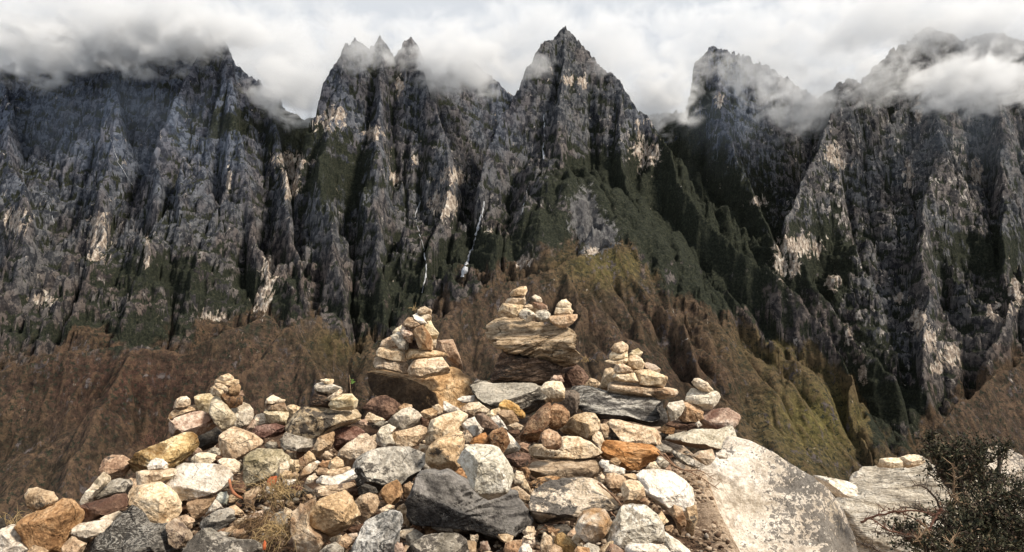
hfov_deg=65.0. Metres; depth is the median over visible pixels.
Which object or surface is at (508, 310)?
stone
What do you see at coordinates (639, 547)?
stone
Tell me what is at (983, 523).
shrub
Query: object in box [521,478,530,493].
stone
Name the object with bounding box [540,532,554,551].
stone
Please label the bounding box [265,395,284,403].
stone
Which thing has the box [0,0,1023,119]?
sky
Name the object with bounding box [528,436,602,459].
boulder
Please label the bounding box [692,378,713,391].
stone
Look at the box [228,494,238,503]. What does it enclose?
pebble
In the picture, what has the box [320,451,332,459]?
stone
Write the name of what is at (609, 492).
twig
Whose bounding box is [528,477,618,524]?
boulder
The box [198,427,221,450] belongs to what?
stone
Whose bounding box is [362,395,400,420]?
stone
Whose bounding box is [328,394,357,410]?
stone
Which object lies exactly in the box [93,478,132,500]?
stone
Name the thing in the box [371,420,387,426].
stone
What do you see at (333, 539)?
pebble
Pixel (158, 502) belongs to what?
boulder
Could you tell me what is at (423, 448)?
pebble
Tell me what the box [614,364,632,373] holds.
stone
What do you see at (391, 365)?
stone
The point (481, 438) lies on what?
stone
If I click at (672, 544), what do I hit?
stone
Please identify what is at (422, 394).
boulder
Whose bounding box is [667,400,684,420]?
stone
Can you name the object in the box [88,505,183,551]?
boulder
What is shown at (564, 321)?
stone
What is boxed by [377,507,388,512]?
stone
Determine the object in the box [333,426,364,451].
stone
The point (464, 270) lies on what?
waterfall
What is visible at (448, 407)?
stone
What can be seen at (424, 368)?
stone
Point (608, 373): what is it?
stone
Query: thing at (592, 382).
stone
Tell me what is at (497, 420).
stone
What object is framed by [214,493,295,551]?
grass tuft
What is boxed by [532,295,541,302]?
stone
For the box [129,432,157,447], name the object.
grass tuft
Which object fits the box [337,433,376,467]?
stone
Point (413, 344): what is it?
stone
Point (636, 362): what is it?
stone
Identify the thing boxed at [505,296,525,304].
stone
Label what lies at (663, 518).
pebble
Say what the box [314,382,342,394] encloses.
stone
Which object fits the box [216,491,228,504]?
stone
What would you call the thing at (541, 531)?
pebble
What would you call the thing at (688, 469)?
twig
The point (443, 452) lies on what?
stone
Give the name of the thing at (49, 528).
boulder
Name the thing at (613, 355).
stone
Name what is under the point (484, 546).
pebble
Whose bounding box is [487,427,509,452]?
stone
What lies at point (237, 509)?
pebble
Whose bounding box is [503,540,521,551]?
stone
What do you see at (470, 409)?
stone
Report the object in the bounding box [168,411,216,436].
boulder
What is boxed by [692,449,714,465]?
stone
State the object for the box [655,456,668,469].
stone
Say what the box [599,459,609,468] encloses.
stone
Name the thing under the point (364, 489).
stone
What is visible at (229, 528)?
pebble
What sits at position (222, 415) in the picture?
stone
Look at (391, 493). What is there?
stone
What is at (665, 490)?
boulder
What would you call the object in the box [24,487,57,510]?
stone
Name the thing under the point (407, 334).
stone
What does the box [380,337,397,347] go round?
stone
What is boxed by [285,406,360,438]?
boulder
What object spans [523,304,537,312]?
stone
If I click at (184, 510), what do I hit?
stone
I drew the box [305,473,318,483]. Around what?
stone
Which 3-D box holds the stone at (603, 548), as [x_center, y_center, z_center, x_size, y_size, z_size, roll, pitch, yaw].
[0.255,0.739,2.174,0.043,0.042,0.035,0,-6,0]
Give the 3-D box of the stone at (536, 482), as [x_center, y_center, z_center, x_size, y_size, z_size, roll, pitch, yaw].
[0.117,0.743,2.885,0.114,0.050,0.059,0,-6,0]
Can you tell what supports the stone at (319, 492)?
on the ground
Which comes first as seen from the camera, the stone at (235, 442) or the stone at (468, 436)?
the stone at (235, 442)
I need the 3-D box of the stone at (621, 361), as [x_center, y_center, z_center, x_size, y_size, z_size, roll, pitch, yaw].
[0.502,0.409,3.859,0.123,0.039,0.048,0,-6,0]
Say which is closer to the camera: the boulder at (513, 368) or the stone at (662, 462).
the stone at (662, 462)
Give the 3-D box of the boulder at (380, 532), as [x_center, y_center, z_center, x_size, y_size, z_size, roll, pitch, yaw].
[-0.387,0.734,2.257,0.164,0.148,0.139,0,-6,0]
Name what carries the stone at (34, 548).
on the ground
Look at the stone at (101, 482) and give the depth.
2.71 m
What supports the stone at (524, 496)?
on the ground
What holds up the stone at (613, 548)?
on the ground
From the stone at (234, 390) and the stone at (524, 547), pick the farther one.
the stone at (234, 390)
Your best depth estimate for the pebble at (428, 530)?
2.50 m
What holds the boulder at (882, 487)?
on the ground
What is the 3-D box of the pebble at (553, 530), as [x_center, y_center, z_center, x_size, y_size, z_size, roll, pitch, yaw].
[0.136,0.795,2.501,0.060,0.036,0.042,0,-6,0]
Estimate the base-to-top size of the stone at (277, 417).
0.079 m
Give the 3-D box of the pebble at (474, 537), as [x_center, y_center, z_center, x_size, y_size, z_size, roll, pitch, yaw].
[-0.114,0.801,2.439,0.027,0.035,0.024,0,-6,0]
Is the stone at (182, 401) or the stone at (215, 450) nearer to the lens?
the stone at (215, 450)
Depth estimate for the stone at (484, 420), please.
3.15 m
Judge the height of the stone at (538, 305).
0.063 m
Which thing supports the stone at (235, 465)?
on the ground
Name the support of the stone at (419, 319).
on the stone at (422, 336)
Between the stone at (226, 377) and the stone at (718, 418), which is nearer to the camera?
the stone at (226, 377)
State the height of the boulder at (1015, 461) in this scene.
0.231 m
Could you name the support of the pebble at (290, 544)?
on the ground
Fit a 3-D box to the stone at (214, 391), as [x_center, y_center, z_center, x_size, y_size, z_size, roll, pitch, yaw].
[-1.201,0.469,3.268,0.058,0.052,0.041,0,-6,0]
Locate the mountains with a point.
(830, 284)
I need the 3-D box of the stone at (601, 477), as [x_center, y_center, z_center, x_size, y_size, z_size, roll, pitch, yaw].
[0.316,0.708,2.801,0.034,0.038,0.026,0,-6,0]
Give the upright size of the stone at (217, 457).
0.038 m
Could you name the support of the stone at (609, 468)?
on the ground
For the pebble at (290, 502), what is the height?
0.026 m
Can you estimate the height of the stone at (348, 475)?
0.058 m
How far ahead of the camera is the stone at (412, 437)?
3.39 m
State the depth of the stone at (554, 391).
3.44 m
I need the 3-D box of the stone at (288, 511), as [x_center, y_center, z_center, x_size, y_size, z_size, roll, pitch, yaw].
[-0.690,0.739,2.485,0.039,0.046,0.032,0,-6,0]
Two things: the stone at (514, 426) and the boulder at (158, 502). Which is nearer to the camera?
the boulder at (158, 502)
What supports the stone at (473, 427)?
on the ground
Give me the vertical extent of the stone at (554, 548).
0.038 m
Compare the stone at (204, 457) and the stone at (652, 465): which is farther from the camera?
the stone at (204, 457)
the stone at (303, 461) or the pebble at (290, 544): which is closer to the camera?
the pebble at (290, 544)
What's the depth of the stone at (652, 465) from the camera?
2.85 m
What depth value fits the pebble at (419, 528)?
2.50 m
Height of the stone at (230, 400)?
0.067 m
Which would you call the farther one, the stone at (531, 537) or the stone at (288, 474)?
the stone at (288, 474)
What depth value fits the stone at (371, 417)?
3.64 m
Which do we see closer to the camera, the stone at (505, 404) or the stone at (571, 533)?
the stone at (571, 533)
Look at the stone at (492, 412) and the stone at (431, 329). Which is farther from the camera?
the stone at (431, 329)
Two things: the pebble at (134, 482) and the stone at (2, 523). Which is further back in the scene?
the pebble at (134, 482)
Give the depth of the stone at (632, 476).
2.76 m
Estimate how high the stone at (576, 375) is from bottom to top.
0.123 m
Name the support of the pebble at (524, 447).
on the ground
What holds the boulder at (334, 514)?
on the ground
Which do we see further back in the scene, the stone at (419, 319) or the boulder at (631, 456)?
the stone at (419, 319)
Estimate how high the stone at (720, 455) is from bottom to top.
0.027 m
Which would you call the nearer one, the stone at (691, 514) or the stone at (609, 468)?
the stone at (691, 514)
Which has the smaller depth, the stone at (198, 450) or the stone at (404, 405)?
the stone at (198, 450)
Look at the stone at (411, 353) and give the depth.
3.95 m
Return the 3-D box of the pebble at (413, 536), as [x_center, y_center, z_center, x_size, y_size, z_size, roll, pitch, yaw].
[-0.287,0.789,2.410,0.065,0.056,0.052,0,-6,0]
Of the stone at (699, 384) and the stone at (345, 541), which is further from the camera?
the stone at (699, 384)
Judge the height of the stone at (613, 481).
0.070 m
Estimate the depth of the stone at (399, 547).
2.15 m
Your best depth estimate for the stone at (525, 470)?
2.91 m
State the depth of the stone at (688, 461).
2.92 m
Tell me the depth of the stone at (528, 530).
2.39 m
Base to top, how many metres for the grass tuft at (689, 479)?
0.150 m
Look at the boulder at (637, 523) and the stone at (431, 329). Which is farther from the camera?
the stone at (431, 329)
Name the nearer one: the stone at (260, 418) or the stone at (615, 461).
the stone at (615, 461)
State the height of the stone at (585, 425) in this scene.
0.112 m
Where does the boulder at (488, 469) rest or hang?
on the ground
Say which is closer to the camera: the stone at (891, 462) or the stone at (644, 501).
the stone at (644, 501)
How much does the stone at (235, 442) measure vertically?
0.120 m
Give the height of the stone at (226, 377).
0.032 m
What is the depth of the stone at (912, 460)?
3.13 m
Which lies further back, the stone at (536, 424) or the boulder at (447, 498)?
the stone at (536, 424)
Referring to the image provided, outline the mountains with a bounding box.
[0,26,1023,525]
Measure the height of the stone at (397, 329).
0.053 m
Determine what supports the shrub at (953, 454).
on the ground
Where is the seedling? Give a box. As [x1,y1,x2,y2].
[349,375,355,391]
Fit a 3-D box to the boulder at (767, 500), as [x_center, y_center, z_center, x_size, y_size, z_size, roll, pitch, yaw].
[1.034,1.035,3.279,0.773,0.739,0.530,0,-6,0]
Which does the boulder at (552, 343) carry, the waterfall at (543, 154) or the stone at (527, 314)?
the stone at (527, 314)
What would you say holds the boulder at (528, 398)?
on the ground
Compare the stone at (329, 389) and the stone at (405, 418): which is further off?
the stone at (405, 418)
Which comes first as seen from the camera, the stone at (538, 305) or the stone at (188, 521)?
the stone at (188, 521)
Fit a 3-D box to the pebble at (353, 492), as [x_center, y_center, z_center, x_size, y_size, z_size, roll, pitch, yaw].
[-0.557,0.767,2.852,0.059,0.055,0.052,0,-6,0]
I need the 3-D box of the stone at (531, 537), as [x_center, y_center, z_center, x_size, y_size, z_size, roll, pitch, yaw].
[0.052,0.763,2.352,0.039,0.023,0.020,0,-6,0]
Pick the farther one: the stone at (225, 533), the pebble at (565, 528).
the pebble at (565, 528)
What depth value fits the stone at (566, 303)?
3.94 m
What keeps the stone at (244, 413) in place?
on the stone at (250, 427)
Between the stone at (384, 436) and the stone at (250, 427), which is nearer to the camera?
the stone at (250, 427)
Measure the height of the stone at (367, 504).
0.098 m
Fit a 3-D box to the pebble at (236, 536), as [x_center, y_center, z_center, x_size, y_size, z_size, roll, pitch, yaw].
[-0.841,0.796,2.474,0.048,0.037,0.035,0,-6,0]
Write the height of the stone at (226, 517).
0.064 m
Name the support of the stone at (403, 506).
on the ground
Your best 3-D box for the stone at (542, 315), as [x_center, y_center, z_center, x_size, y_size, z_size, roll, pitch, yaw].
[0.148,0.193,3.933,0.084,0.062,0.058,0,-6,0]
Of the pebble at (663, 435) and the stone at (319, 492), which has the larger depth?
the pebble at (663, 435)
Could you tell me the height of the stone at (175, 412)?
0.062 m
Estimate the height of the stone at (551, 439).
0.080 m
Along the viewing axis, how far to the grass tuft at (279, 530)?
2.32 m
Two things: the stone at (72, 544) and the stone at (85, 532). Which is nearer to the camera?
the stone at (72, 544)
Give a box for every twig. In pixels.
[534,525,550,536]
[598,483,627,505]
[657,451,719,489]
[664,453,715,479]
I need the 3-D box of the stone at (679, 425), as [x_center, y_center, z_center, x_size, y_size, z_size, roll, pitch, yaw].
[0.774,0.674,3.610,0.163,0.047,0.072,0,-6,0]
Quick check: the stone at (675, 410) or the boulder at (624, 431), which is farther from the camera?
the stone at (675, 410)
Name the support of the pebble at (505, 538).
on the ground
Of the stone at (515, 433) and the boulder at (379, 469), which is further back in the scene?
the stone at (515, 433)
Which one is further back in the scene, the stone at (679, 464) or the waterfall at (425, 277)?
the waterfall at (425, 277)
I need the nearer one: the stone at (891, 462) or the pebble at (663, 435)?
the stone at (891, 462)
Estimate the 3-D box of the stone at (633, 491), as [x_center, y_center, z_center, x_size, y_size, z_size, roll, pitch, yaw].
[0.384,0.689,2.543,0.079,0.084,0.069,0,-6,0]
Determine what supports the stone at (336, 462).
on the stone at (334, 472)
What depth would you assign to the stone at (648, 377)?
3.80 m
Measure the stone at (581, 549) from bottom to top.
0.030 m
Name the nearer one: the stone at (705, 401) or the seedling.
the seedling
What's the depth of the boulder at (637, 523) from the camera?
2.24 m
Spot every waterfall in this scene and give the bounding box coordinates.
[415,202,426,292]
[460,201,484,276]
[542,115,544,158]
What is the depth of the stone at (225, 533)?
2.33 m
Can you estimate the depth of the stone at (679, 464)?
2.92 m
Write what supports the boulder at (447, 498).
on the ground
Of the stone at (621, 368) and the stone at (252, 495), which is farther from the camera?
the stone at (621, 368)
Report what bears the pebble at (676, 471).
on the ground
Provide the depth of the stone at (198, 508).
2.58 m
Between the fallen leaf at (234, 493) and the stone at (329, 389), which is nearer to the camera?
the fallen leaf at (234, 493)
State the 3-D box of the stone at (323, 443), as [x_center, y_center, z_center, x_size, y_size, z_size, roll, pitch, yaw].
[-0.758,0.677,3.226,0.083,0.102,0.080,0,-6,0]
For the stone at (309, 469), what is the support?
on the ground
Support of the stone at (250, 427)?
on the ground
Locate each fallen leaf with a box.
[228,478,242,498]
[267,476,276,484]
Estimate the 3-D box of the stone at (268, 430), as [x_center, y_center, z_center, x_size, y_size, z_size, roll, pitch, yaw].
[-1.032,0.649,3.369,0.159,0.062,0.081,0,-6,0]
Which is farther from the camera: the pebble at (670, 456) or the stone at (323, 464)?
the pebble at (670, 456)
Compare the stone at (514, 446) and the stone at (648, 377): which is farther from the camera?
the stone at (648, 377)
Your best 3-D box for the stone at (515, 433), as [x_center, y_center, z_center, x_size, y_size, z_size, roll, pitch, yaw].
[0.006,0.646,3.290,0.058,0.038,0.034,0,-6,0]
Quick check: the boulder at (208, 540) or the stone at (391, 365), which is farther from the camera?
the stone at (391, 365)
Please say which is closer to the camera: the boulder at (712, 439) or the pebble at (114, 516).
the pebble at (114, 516)
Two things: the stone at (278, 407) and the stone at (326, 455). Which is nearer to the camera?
the stone at (326, 455)
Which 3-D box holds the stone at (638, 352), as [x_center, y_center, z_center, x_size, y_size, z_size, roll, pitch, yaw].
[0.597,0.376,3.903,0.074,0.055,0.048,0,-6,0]
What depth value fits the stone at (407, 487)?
2.67 m
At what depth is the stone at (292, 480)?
2.66 m
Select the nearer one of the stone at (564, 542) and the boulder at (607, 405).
the stone at (564, 542)
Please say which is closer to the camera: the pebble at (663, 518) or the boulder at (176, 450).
the pebble at (663, 518)
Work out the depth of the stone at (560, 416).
3.18 m
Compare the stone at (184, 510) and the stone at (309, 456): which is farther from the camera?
the stone at (309, 456)
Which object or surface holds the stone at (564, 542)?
on the ground
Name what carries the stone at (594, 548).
on the ground
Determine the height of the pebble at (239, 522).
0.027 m
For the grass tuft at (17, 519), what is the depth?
2.72 m
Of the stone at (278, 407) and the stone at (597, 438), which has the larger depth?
the stone at (278, 407)
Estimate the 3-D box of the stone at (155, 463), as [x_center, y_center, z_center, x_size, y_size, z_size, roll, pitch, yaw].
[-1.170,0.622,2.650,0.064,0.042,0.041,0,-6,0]
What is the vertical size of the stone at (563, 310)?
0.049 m
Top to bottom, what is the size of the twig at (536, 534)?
0.042 m
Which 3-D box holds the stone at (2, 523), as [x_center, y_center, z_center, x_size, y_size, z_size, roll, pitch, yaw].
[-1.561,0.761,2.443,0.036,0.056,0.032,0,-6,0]
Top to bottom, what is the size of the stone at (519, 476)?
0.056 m
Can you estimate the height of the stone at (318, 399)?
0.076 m
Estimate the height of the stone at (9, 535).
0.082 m
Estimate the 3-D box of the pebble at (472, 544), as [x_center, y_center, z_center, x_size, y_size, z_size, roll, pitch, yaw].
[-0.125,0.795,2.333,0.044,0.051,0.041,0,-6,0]
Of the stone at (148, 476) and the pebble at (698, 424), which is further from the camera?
the pebble at (698, 424)
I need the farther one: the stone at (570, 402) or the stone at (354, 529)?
the stone at (570, 402)
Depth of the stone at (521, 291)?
3.98 m
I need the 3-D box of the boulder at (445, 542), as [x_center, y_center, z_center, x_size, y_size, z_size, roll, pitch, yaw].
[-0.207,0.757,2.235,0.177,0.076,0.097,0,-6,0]
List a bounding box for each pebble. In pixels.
[100,511,122,520]
[128,478,138,493]
[223,525,234,535]
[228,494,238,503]
[229,505,243,515]
[231,528,246,538]
[234,517,244,524]
[284,487,298,500]
[285,500,293,507]
[287,538,294,547]
[296,450,309,459]
[302,484,312,495]
[328,535,341,542]
[348,485,359,498]
[396,505,410,527]
[400,528,413,538]
[406,529,422,545]
[409,524,423,532]
[417,444,428,452]
[424,526,435,534]
[467,540,476,551]
[470,534,478,542]
[479,541,490,550]
[497,534,513,542]
[519,442,529,452]
[522,538,534,547]
[536,525,546,533]
[544,397,552,402]
[546,525,559,535]
[553,524,571,534]
[657,511,668,524]
[660,432,668,439]
[663,453,672,458]
[664,525,673,532]
[672,468,679,474]
[695,421,701,427]
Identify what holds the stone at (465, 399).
on the boulder at (528, 398)
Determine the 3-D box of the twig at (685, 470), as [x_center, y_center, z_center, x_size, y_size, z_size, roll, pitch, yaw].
[0.621,0.681,2.824,0.218,0.131,0.009,-1,-6,10]
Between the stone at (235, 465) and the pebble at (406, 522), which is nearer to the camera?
the pebble at (406, 522)
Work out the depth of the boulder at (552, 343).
3.93 m
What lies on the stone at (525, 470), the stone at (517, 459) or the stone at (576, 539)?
the stone at (517, 459)
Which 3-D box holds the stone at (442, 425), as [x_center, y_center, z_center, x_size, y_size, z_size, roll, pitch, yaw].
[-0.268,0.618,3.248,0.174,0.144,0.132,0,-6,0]
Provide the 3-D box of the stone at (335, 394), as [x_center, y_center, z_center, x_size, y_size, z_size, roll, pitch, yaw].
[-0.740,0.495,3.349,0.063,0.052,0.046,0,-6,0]
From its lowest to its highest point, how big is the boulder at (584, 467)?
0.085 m
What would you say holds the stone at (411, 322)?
on the stone at (407, 334)
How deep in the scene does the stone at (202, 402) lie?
3.35 m
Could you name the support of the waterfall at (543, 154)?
on the mountains
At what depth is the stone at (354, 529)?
2.37 m
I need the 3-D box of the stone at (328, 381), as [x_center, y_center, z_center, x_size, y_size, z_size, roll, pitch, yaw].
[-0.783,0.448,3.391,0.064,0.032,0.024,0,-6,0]
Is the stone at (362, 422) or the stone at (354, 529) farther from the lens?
the stone at (362, 422)
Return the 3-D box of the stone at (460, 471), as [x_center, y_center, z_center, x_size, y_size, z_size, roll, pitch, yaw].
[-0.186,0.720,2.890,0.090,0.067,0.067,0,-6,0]
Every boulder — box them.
[14,498,84,551]
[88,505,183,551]
[127,432,198,472]
[128,481,181,522]
[164,463,233,501]
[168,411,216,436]
[182,528,264,551]
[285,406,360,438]
[309,490,360,536]
[349,510,402,551]
[352,446,424,492]
[367,366,472,412]
[405,468,532,538]
[406,533,468,551]
[457,444,513,499]
[470,380,546,413]
[485,317,580,367]
[490,352,564,385]
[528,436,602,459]
[528,457,602,478]
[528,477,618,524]
[570,385,667,426]
[601,440,659,470]
[605,503,664,549]
[608,419,661,444]
[636,469,694,511]
[665,425,736,449]
[697,436,857,551]
[836,455,1023,551]
[981,445,1023,482]
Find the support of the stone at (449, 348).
on the boulder at (422, 394)
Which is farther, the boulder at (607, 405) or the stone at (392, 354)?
the stone at (392, 354)
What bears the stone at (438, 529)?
on the ground
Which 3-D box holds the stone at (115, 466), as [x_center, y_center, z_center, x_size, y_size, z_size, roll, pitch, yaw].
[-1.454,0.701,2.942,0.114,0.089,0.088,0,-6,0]
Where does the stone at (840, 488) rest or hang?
on the ground
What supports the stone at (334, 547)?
on the ground
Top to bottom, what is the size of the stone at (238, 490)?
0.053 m
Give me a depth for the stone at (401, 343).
3.96 m
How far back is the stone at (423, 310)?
3.99 m
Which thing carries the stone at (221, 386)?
on the stone at (222, 415)
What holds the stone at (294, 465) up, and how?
on the stone at (257, 461)
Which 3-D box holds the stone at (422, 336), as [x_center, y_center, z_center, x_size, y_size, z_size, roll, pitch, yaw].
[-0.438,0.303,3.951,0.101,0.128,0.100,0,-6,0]
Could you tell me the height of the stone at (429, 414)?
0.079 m
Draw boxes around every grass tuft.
[0,505,27,524]
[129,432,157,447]
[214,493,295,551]
[232,467,307,523]
[249,509,297,551]
[683,467,726,504]
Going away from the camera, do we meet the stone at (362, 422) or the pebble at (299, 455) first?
the pebble at (299, 455)
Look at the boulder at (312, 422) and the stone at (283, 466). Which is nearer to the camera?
the stone at (283, 466)
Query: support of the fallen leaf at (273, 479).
on the ground
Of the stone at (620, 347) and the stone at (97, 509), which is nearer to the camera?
the stone at (97, 509)
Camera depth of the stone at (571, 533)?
2.37 m
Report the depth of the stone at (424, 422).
3.56 m
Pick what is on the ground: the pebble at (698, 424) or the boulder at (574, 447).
the pebble at (698, 424)
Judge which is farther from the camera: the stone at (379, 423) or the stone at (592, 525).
the stone at (379, 423)
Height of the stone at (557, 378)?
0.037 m
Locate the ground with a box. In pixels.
[85,417,739,551]
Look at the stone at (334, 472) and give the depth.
2.64 m
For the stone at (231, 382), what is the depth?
3.29 m
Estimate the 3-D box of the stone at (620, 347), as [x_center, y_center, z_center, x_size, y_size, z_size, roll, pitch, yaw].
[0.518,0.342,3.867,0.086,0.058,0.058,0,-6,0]
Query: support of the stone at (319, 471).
on the ground
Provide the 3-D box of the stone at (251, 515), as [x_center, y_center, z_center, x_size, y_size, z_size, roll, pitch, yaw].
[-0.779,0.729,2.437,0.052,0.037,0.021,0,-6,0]
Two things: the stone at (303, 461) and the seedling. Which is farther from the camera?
the seedling
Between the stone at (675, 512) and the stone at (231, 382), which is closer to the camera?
the stone at (675, 512)
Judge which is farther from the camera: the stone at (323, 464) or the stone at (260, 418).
the stone at (260, 418)
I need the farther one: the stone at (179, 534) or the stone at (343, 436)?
the stone at (343, 436)
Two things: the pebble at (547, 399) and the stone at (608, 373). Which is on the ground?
the pebble at (547, 399)
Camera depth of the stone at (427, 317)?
3.99 m
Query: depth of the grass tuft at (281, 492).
2.55 m
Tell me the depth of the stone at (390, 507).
2.55 m
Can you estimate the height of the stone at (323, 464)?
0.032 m
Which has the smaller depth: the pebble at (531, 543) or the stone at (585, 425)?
the pebble at (531, 543)
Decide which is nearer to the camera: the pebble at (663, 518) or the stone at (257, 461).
the pebble at (663, 518)
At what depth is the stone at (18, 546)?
2.29 m
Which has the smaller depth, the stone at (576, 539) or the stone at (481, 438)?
the stone at (576, 539)
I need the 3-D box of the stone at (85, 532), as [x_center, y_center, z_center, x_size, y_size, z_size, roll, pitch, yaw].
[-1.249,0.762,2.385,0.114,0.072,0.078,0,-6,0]
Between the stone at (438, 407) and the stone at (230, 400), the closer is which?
the stone at (230, 400)
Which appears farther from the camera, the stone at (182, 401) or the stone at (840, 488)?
the stone at (182, 401)
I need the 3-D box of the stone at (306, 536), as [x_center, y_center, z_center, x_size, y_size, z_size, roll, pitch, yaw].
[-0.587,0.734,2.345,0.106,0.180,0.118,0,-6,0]
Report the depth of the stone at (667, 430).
3.56 m
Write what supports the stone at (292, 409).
on the ground
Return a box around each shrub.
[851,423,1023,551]
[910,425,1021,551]
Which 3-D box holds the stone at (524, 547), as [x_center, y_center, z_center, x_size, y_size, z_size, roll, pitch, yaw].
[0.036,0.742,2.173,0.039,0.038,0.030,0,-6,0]
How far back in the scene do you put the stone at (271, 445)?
3.34 m
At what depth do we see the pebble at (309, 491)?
2.87 m
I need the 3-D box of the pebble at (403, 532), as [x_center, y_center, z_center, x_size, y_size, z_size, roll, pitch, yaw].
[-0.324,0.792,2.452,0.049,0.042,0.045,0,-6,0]
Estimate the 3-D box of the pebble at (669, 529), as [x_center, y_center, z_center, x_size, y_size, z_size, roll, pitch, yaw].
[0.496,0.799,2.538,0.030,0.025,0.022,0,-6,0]
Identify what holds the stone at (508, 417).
on the ground
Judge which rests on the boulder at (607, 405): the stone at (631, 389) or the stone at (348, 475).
the stone at (631, 389)
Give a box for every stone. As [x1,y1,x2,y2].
[0,518,5,528]
[0,524,20,549]
[0,541,27,551]
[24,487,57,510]
[27,545,47,551]
[61,536,86,551]
[71,519,112,542]
[80,472,110,504]
[80,493,128,522]
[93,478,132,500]
[98,455,130,479]
[135,468,176,484]
[147,458,167,469]
[166,518,192,548]
[167,405,198,419]
[173,396,190,407]
[177,514,194,528]
[180,501,187,514]
[186,496,214,519]
[190,452,216,462]
[191,447,202,457]
[194,393,213,412]
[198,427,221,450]
[199,507,235,530]
[205,499,222,514]
[207,447,220,454]
[209,396,236,430]
[210,386,223,397]
[214,379,238,385]
[214,383,228,390]
[214,455,224,463]
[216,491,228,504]
[217,373,233,380]
[217,458,242,472]
[218,426,262,459]
[219,531,229,535]
[221,392,242,407]
[228,384,240,394]
[231,402,253,428]
[232,481,246,495]
[243,448,290,489]
[243,486,260,508]
[244,419,255,431]
[246,510,263,521]
[252,423,285,438]
[254,413,269,425]
[264,409,288,425]
[264,441,277,448]
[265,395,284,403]
[265,402,287,410]
[271,511,287,527]
[277,461,289,475]
[280,432,316,451]
[281,470,293,479]
[283,479,295,486]
[283,507,291,520]
[287,404,299,417]
[289,459,300,472]
[290,496,330,551]
[298,462,318,480]
[299,456,307,471]
[304,451,315,463]
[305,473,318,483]
[308,391,329,407]
[312,431,334,456]
[312,482,355,499]
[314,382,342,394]
[315,467,328,476]
[316,468,356,484]
[318,460,329,467]
[319,542,343,551]
[320,379,333,384]
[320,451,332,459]
[326,466,350,475]
[327,388,342,400]
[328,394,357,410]
[328,456,343,468]
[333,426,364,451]
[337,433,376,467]
[337,534,353,549]
[345,524,362,534]
[348,533,357,539]
[355,492,379,523]
[357,419,367,426]
[357,484,377,494]
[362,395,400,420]
[365,412,384,422]
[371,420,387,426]
[373,357,408,373]
[376,346,406,361]
[376,424,395,446]
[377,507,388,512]
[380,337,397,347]
[380,479,402,504]
[383,504,394,509]
[387,407,422,429]
[390,331,408,349]
[392,325,401,333]
[392,425,426,447]
[394,541,404,551]
[396,403,412,412]
[399,503,405,509]
[400,326,413,342]
[401,317,420,328]
[402,481,412,497]
[405,348,447,359]
[407,357,449,378]
[409,339,418,348]
[412,325,433,350]
[413,313,426,324]
[417,306,431,314]
[419,314,431,320]
[420,408,437,420]
[420,417,428,427]
[424,320,438,339]
[425,410,467,444]
[425,431,464,470]
[431,527,453,531]
[432,404,442,414]
[434,339,462,369]
[443,401,459,412]
[454,468,466,477]
[457,395,474,402]
[460,402,489,417]
[461,417,483,436]
[462,430,472,443]
[469,432,488,444]
[476,413,498,428]
[486,408,499,416]
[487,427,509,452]
[490,415,507,429]
[496,409,518,425]
[498,303,523,317]
[498,399,524,418]
[503,432,520,453]
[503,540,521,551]
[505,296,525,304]
[505,452,530,467]
[507,422,523,430]
[507,429,519,437]
[510,286,527,296]
[510,486,529,503]
[513,470,524,486]
[516,466,529,478]
[518,543,531,551]
[519,308,534,321]
[519,402,551,442]
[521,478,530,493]
[522,526,535,535]
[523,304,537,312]
[523,532,535,540]
[529,475,559,488]
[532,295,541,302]
[532,301,547,309]
[535,310,550,321]
[540,381,564,401]
[540,429,561,449]
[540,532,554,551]
[548,403,569,430]
[548,544,562,551]
[549,314,577,328]
[550,375,563,381]
[554,307,573,314]
[554,532,575,551]
[557,299,571,307]
[559,390,579,417]
[560,412,599,439]
[562,365,589,387]
[567,527,575,538]
[572,534,583,543]
[574,546,589,551]
[575,508,612,543]
[583,543,599,551]
[584,378,600,387]
[591,431,604,449]
[598,473,605,483]
[599,421,609,439]
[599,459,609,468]
[599,541,613,551]
[600,367,614,390]
[603,464,624,475]
[604,472,625,493]
[605,358,628,363]
[606,544,623,551]
[607,382,678,398]
[609,351,627,359]
[609,457,620,465]
[611,341,627,352]
[611,373,638,382]
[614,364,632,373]
[621,479,645,503]
[622,473,637,479]
[625,543,669,551]
[627,354,644,369]
[628,348,642,357]
[633,369,667,387]
[638,497,649,505]
[644,362,660,372]
[646,461,660,468]
[655,443,674,453]
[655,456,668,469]
[657,426,674,433]
[664,532,690,551]
[665,421,700,430]
[666,504,685,535]
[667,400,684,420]
[672,450,702,468]
[673,459,684,468]
[678,402,703,421]
[685,388,720,410]
[685,504,697,535]
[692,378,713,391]
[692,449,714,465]
[700,407,740,428]
[716,452,728,458]
[813,475,857,497]
[853,471,862,477]
[877,458,904,467]
[898,454,924,467]
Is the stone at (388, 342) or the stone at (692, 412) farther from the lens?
the stone at (388, 342)
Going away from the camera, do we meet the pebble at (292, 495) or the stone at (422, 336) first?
the pebble at (292, 495)
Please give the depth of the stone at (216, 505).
2.53 m
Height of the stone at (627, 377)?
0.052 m
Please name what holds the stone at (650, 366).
on the stone at (648, 377)
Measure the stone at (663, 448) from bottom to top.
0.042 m
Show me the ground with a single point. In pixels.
(708, 513)
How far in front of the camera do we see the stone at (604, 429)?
3.35 m

